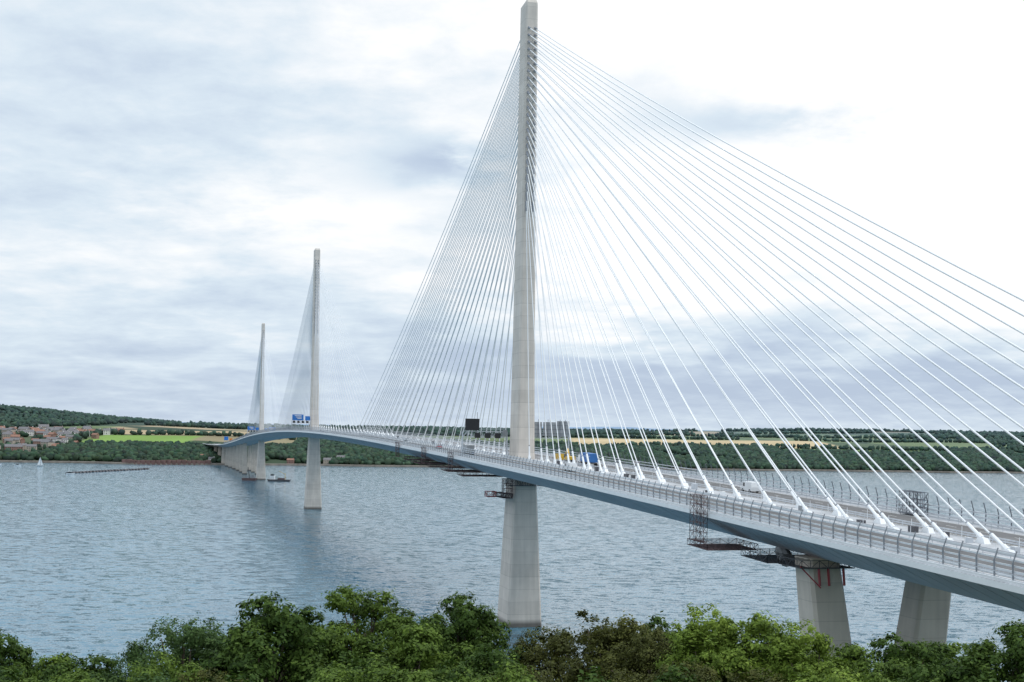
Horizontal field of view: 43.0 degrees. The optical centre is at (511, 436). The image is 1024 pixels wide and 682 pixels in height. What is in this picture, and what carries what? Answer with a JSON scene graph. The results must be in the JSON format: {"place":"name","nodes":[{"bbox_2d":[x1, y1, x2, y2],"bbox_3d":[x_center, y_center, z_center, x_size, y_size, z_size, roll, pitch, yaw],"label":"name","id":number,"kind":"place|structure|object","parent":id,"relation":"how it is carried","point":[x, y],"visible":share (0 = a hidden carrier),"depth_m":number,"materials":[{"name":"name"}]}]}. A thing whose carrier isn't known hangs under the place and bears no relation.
{"place":"outdoors","nodes":[
{"label":"outdoors","id":0,"kind":"place"},
{"bbox_2d":[182,422,712,430],"bbox_3d":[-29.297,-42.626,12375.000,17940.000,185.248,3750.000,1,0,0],"label":"distant hills","id":1,"kind":"structure","parent":0,"point":[584,427],"depth_m":11907.62,"materials":[{"name":"green plant"}]},
{"bbox_2d":[0,462,1023,681],"bbox_3d":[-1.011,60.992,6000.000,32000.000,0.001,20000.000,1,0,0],"label":"water","id":2,"kind":"structure","parent":0,"point":[108,564],"depth_m":668.24,"materials":[{"name":"blue liquid"}]},
{"bbox_2d":[65,468,148,473],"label":"jetty on piles","id":3,"kind":"object","parent":2,"relation":"in","point":[89,471],"visible":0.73,"depth_m":1912.73,"materials":[{"name":"wood"}]},
{"bbox_2d":[242,468,256,480],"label":"work barge","id":4,"kind":"object","parent":2,"relation":"on","point":[252,478],"visible":0.91,"depth_m":1650.00,"materials":[{"name":"metal"}]},
{"bbox_2d":[267,472,290,481],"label":"work barge","id":5,"kind":"object","parent":2,"relation":"on","point":[272,477],"visible":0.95,"depth_m":1637.00,"materials":[{"name":"metal"}]},
{"bbox_2d":[202,0,1023,659],"bbox_3d":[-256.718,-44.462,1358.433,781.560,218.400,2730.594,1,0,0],"label":"cable stayed bridge","id":6,"kind":"structure","parent":2,"relation":"in","point":[936,560],"depth_m":307.04,"materials":[{"name":"grey paint"}]},
{"bbox_2d":[247,426,258,431],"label":"sign gantry","id":7,"kind":"object","parent":6,"relation":"on","point":[251,428],"visible":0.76,"depth_m":1668.34,"materials":[{"name":"metal"}]},
{"bbox_2d":[291,414,310,429],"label":"sign gantry","id":8,"kind":"object","parent":6,"relation":"on","point":[298,417],"visible":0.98,"depth_m":1041.33,"materials":[{"name":"metal"}]},
{"bbox_2d":[463,445,474,454],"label":"grey lorry","id":9,"kind":"object","parent":6,"relation":"on","point":[469,446],"visible":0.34,"depth_m":433.77,"materials":[{"name":"metal"}]},
{"bbox_2d":[461,412,507,454],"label":"sign gantry","id":10,"kind":"object","parent":6,"relation":"on","point":[471,424],"visible":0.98,"depth_m":425.47,"materials":[{"name":"metal"}]},
{"bbox_2d":[535,419,569,448],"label":"sign gantry","id":11,"kind":"object","parent":6,"relation":"on","point":[554,429],"visible":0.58,"depth_m":435.01,"materials":[{"name":"metal"}]},
{"bbox_2d":[553,454,563,460],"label":"yellow van","id":12,"kind":"object","parent":6,"relation":"on","point":[557,456],"visible":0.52,"depth_m":412.22,"materials":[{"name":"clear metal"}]},
{"bbox_2d":[564,448,575,461],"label":"yellow excavator","id":13,"kind":"object","parent":6,"relation":"on","point":[570,457],"visible":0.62,"depth_m":399.81,"materials":[{"name":"metal"}]},
{"bbox_2d":[564,463,576,470],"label":"white van","id":14,"kind":"object","parent":6,"relation":"on","point":[574,465],"visible":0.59,"depth_m":347.28,"materials":[{"name":"paint"}]},
{"bbox_2d":[578,452,597,465],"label":"blue lorry","id":15,"kind":"object","parent":6,"relation":"on","point":[593,458],"visible":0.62,"depth_m":381.39,"materials":[{"name":"metal"}]},
{"bbox_2d":[741,481,759,492],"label":"white van","id":16,"kind":"object","parent":6,"relation":"on","point":[749,486],"visible":0.96,"depth_m":279.52,"materials":[{"name":"paint"}]},
{"bbox_2d":[0,410,1023,471],"bbox_3d":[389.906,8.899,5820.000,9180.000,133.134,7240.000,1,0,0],"label":"shore terrain","id":17,"kind":"structure","parent":0,"point":[128,427],"depth_m":3365.16,"materials":[{"name":"green plant"}]},
{"bbox_2d":[2,431,12,439],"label":"stone house","id":18,"kind":"structure","parent":17,"relation":"on","point":[5,434],"depth_m":2731.03,"materials":[{"name":"stone"}]},
{"bbox_2d":[4,438,14,443],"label":"stone house","id":19,"kind":"structure","parent":17,"relation":"on","point":[11,440],"depth_m":2635.29,"materials":[{"name":"stone"}]},
{"bbox_2d":[6,427,15,431],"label":"stone house","id":20,"kind":"structure","parent":17,"relation":"on","point":[12,429],"depth_m":2837.70,"materials":[{"name":"stone"}]},
{"bbox_2d":[4,443,22,450],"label":"brick house","id":21,"kind":"structure","parent":17,"relation":"on","point":[15,446],"depth_m":2541.04,"materials":[{"name":"stone"}]},
{"bbox_2d":[10,434,19,437],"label":"brick house","id":22,"kind":"structure","parent":17,"relation":"on","point":[14,435],"depth_m":2720.33,"materials":[{"name":"brick"}]},
{"bbox_2d":[17,443,26,450],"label":"stone house","id":23,"kind":"structure","parent":17,"relation":"on","point":[24,445],"depth_m":2559.24,"materials":[{"name":"stone"}]},
{"bbox_2d":[18,426,29,432],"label":"stone house","id":24,"kind":"structure","parent":17,"relation":"on","point":[23,428],"depth_m":2850.60,"materials":[{"name":"stone"}]},
{"bbox_2d":[28,429,33,435],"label":"white house","id":25,"kind":"structure","parent":17,"relation":"on","point":[30,432],"depth_m":2835.19,"materials":[{"name":"paint"}]},
{"bbox_2d":[26,444,36,451],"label":"stone house","id":26,"kind":"structure","parent":17,"relation":"on","point":[29,447],"depth_m":2536.14,"materials":[{"name":"stone"}]},
{"bbox_2d":[33,439,42,443],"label":"brick house","id":27,"kind":"structure","parent":17,"relation":"on","point":[36,441],"depth_m":2650.60,"materials":[{"name":"brick"}]},
{"bbox_2d":[38,424,48,428],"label":"stone house","id":28,"kind":"structure","parent":17,"relation":"on","point":[44,426],"depth_m":2954.47,"materials":[{"name":"stone"}]},
{"bbox_2d":[41,439,52,448],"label":"stone house","id":29,"kind":"structure","parent":17,"relation":"on","point":[48,442],"depth_m":2599.75,"materials":[{"name":"stone"}]},
{"bbox_2d":[48,431,56,436],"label":"brick house","id":30,"kind":"structure","parent":17,"relation":"on","point":[54,434],"depth_m":2786.39,"materials":[{"name":"brick"}]},
{"bbox_2d":[52,436,60,442],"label":"white house","id":31,"kind":"structure","parent":17,"relation":"on","point":[54,439],"depth_m":2692.32,"materials":[{"name":"stone"}]},
{"bbox_2d":[52,428,61,432],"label":"stone house","id":32,"kind":"structure","parent":17,"relation":"on","point":[56,430],"depth_m":2854.59,"materials":[{"name":"stone"}]},
{"bbox_2d":[91,432,98,438],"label":"brick house","id":33,"kind":"structure","parent":17,"relation":"on","point":[94,435],"depth_m":2798.96,"materials":[{"name":"brick"}]},
{"bbox_2d":[103,428,109,434],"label":"white house","id":34,"kind":"structure","parent":17,"relation":"on","point":[106,431],"depth_m":2902.84,"materials":[{"name":"paint"}]},
{"bbox_2d":[122,459,210,464],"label":"waterfront wall","id":35,"kind":"structure","parent":17,"relation":"on","point":[164,462],"depth_m":2356.57,"materials":[{"name":"grey stone"}]},
{"bbox_2d":[287,458,293,463],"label":"brick house","id":36,"kind":"structure","parent":17,"relation":"on","point":[290,460],"depth_m":2468.93,"materials":[{"name":"brick"}]},
{"bbox_2d":[323,457,331,463],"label":"stone house","id":37,"kind":"structure","parent":17,"relation":"on","point":[326,460],"depth_m":2473.91,"materials":[{"name":"stone"}]},
{"bbox_2d":[0,404,1023,471],"bbox_3d":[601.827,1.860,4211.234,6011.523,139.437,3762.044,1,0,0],"label":"distant trees","id":38,"kind":"object","parent":17,"relation":"on","point":[973,459],"visible":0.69,"depth_m":2949.04,"materials":[{"name":"green plant"}]},
{"bbox_2d":[0,460,1023,473],"bbox_3d":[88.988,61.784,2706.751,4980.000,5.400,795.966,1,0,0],"label":"sea wall","id":39,"kind":"structure","parent":17,"relation":"on","point":[91,462],"depth_m":2469.27,"materials":[{"name":"stone"}]},
{"bbox_2d":[0,0,1023,431],"label":"sky","id":40,"kind":"structure","parent":0,"point":[173,173],"materials":[{"name":"white"}]},
{"bbox_3d":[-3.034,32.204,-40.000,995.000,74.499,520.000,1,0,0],"label":"hillside","id":41,"kind":"structure","parent":0,"visible":0},
{"bbox_2d":[0,670,30,681],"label":"broadleaf tree","id":42,"kind":"object","parent":41,"relation":"on","point":[3,679],"visible":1,"depth_m":56.32,"materials":[{"name":"green plant"}]},
{"bbox_2d":[0,629,47,681],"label":"broadleaf tree","id":43,"kind":"object","parent":41,"relation":"on","point":[11,651],"visible":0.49,"depth_m":75.51,"materials":[{"name":"green plant"}]},
{"bbox_2d":[0,667,60,681],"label":"broadleaf tree","id":44,"kind":"object","parent":41,"relation":"on","point":[20,674],"visible":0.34,"depth_m":62.32,"materials":[{"name":"green plant"}]},
{"bbox_2d":[0,652,77,681],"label":"broadleaf tree","id":45,"kind":"object","parent":41,"relation":"on","point":[58,658],"visible":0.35,"depth_m":72.01,"materials":[{"name":"green plant"}]},
{"bbox_2d":[14,665,104,681],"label":"broadleaf tree","id":46,"kind":"object","parent":41,"relation":"on","point":[80,678],"visible":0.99,"depth_m":57.23,"materials":[{"name":"green plant"}]},
{"bbox_2d":[38,650,117,681],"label":"broadleaf tree","id":47,"kind":"object","parent":41,"relation":"on","point":[58,670],"visible":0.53,"depth_m":69.45,"materials":[{"name":"green plant"}]},
{"bbox_2d":[86,653,175,681],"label":"broadleaf tree","id":48,"kind":"object","parent":41,"relation":"on","point":[114,677],"visible":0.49,"depth_m":68.66,"materials":[{"name":"green plant"}]},
{"bbox_2d":[124,668,185,681],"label":"broadleaf tree","id":49,"kind":"object","parent":41,"relation":"on","point":[157,678],"visible":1,"depth_m":54.41,"materials":[{"name":"green plant"}]},
{"bbox_2d":[108,645,207,681],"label":"broadleaf tree","id":50,"kind":"object","parent":41,"relation":"on","point":[162,657],"visible":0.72,"depth_m":63.86,"materials":[{"name":"green plant"}]},
{"bbox_2d":[118,612,225,681],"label":"broadleaf tree","id":51,"kind":"object","parent":41,"relation":"on","point":[193,638],"visible":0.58,"depth_m":74.55,"materials":[{"name":"green plant"}]},
{"bbox_2d":[172,666,248,681],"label":"broadleaf tree","id":52,"kind":"object","parent":41,"relation":"on","point":[201,674],"visible":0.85,"depth_m":55.78,"materials":[{"name":"green plant"}]},
{"bbox_2d":[166,617,284,671],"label":"broadleaf tree","id":53,"kind":"object","parent":41,"relation":"on","point":[214,629],"visible":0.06,"depth_m":77.54,"materials":[{"name":"green plant"}]},
{"bbox_2d":[223,665,269,681],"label":"broadleaf tree","id":54,"kind":"object","parent":41,"relation":"on","point":[254,678],"visible":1,"depth_m":52.24,"materials":[{"name":"green plant"}]},
{"bbox_2d":[188,591,359,681],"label":"broadleaf tree","id":55,"kind":"object","parent":41,"relation":"on","point":[246,650],"visible":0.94,"depth_m":70.52,"materials":[{"name":"green plant"}]},
{"bbox_2d":[268,623,366,681],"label":"broadleaf tree","id":56,"kind":"object","parent":41,"relation":"on","point":[334,646],"visible":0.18,"depth_m":76.30,"materials":[{"name":"green plant"}]},
{"bbox_2d":[303,655,406,681],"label":"broadleaf tree","id":57,"kind":"object","parent":41,"relation":"on","point":[336,674],"visible":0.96,"depth_m":56.64,"materials":[{"name":"green plant"}]},
{"bbox_2d":[307,652,408,681],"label":"broadleaf tree","id":58,"kind":"object","parent":41,"relation":"on","point":[365,665],"visible":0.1,"depth_m":63.32,"materials":[{"name":"green plant"}]},
{"bbox_2d":[316,583,422,674],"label":"broadleaf tree","id":59,"kind":"object","parent":41,"relation":"on","point":[392,623],"visible":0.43,"depth_m":79.09,"materials":[{"name":"green plant"}]},
{"bbox_2d":[350,622,473,680],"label":"broadleaf tree","id":60,"kind":"object","parent":41,"relation":"on","point":[419,645],"visible":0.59,"depth_m":73.77,"materials":[{"name":"green plant"}]},
{"bbox_2d":[371,668,452,681],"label":"broadleaf tree","id":61,"kind":"object","parent":41,"relation":"on","point":[420,676],"visible":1,"depth_m":54.32,"materials":[{"name":"green plant"}]},
{"bbox_2d":[387,588,529,672],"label":"broadleaf tree","id":62,"kind":"object","parent":41,"relation":"on","point":[466,624],"visible":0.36,"depth_m":78.98,"materials":[{"name":"green plant"}]},
{"bbox_2d":[433,637,540,681],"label":"broadleaf tree","id":63,"kind":"object","parent":41,"relation":"on","point":[482,660],"visible":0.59,"depth_m":68.72,"materials":[{"name":"green plant"}]},
{"bbox_2d":[451,654,541,681],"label":"broadleaf tree","id":64,"kind":"object","parent":41,"relation":"on","point":[515,673],"visible":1,"depth_m":56.56,"materials":[{"name":"green plant"}]},
{"bbox_2d":[474,660,561,681],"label":"broadleaf tree","id":65,"kind":"object","parent":41,"relation":"on","point":[545,677],"visible":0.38,"depth_m":64.53,"materials":[{"name":"green plant"}]},
{"bbox_2d":[493,624,612,679],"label":"broadleaf tree","id":66,"kind":"object","parent":41,"relation":"on","point":[536,653],"visible":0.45,"depth_m":79.00,"materials":[{"name":"green plant"}]},
{"bbox_2d":[575,666,612,681],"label":"broadleaf tree","id":67,"kind":"object","parent":41,"relation":"on","point":[591,678],"visible":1,"depth_m":53.64,"materials":[{"name":"green plant"}]},
{"bbox_2d":[538,608,660,681],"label":"broadleaf tree","id":68,"kind":"object","parent":41,"relation":"on","point":[604,636],"visible":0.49,"depth_m":75.03,"materials":[{"name":"green plant"}]},
{"bbox_2d":[594,665,644,681],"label":"broadleaf tree","id":69,"kind":"object","parent":41,"relation":"on","point":[637,677],"visible":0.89,"depth_m":57.14,"materials":[{"name":"green plant"}]},
{"bbox_2d":[588,625,703,681],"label":"broadleaf tree","id":70,"kind":"object","parent":41,"relation":"on","point":[644,651],"visible":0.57,"depth_m":71.39,"materials":[{"name":"green plant"}]},
{"bbox_2d":[636,610,706,659],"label":"broadleaf tree","id":71,"kind":"object","parent":41,"relation":"on","point":[657,620],"visible":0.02,"depth_m":80.00,"materials":[{"name":"green plant"}]},
{"bbox_2d":[625,658,734,681],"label":"broadleaf tree","id":72,"kind":"object","parent":41,"relation":"on","point":[705,673],"visible":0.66,"depth_m":63.66,"materials":[{"name":"green plant"}]},
{"bbox_2d":[653,660,720,681],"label":"broadleaf tree","id":73,"kind":"object","parent":41,"relation":"on","point":[675,675],"visible":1,"depth_m":54.43,"materials":[{"name":"green plant"}]},
{"bbox_2d":[653,601,784,681],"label":"broadleaf tree","id":74,"kind":"object","parent":41,"relation":"on","point":[695,636],"visible":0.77,"depth_m":68.44,"materials":[{"name":"green plant"}]},
{"bbox_2d":[698,610,815,681],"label":"broadleaf tree","id":75,"kind":"object","parent":41,"relation":"on","point":[756,627],"visible":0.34,"depth_m":69.43,"materials":[{"name":"green plant"}]},
{"bbox_2d":[720,666,796,681],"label":"broadleaf tree","id":76,"kind":"object","parent":41,"relation":"on","point":[753,673],"visible":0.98,"depth_m":55.82,"materials":[{"name":"green plant"}]},
{"bbox_2d":[756,618,865,681],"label":"broadleaf tree","id":77,"kind":"object","parent":41,"relation":"on","point":[829,663],"visible":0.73,"depth_m":67.12,"materials":[{"name":"green plant"}]},
{"bbox_2d":[780,666,867,681],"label":"broadleaf tree","id":78,"kind":"object","parent":41,"relation":"on","point":[837,675],"visible":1,"depth_m":54.15,"materials":[{"name":"green plant"}]},
{"bbox_2d":[806,642,908,681],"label":"broadleaf tree","id":79,"kind":"object","parent":41,"relation":"on","point":[856,653],"visible":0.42,"depth_m":73.89,"materials":[{"name":"green plant"}]},
{"bbox_2d":[851,665,938,681],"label":"broadleaf tree","id":80,"kind":"object","parent":41,"relation":"on","point":[867,676],"visible":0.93,"depth_m":58.28,"materials":[{"name":"green plant"}]},
{"bbox_2d":[866,631,951,681],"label":"broadleaf tree","id":81,"kind":"object","parent":41,"relation":"on","point":[910,653],"visible":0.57,"depth_m":77.86,"materials":[{"name":"green plant"}]},
{"bbox_2d":[893,660,954,681],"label":"broadleaf tree","id":82,"kind":"object","parent":41,"relation":"on","point":[915,675],"visible":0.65,"depth_m":65.84,"materials":[{"name":"green plant"}]},
{"bbox_2d":[918,638,991,675],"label":"broadleaf tree","id":83,"kind":"object","parent":41,"relation":"on","point":[952,654],"visible":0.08,"depth_m":81.96,"materials":[{"name":"green plant"}]},
{"bbox_2d":[928,618,1023,681],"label":"broadleaf tree","id":84,"kind":"object","parent":41,"relation":"on","point":[983,659],"visible":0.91,"depth_m":65.28,"materials":[{"name":"green plant"}]},
{"bbox_2d":[977,672,999,681],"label":"broadleaf tree","id":85,"kind":"object","parent":41,"relation":"on","point":[990,678],"visible":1,"depth_m":55.07,"materials":[{"name":"green plant"}]},
{"bbox_2d":[1017,673,1023,681],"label":"broadleaf tree","id":86,"kind":"object","parent":41,"relation":"on","point":[1022,677],"visible":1,"depth_m":55.25,"materials":[{"name":"green plant"}]}
]}

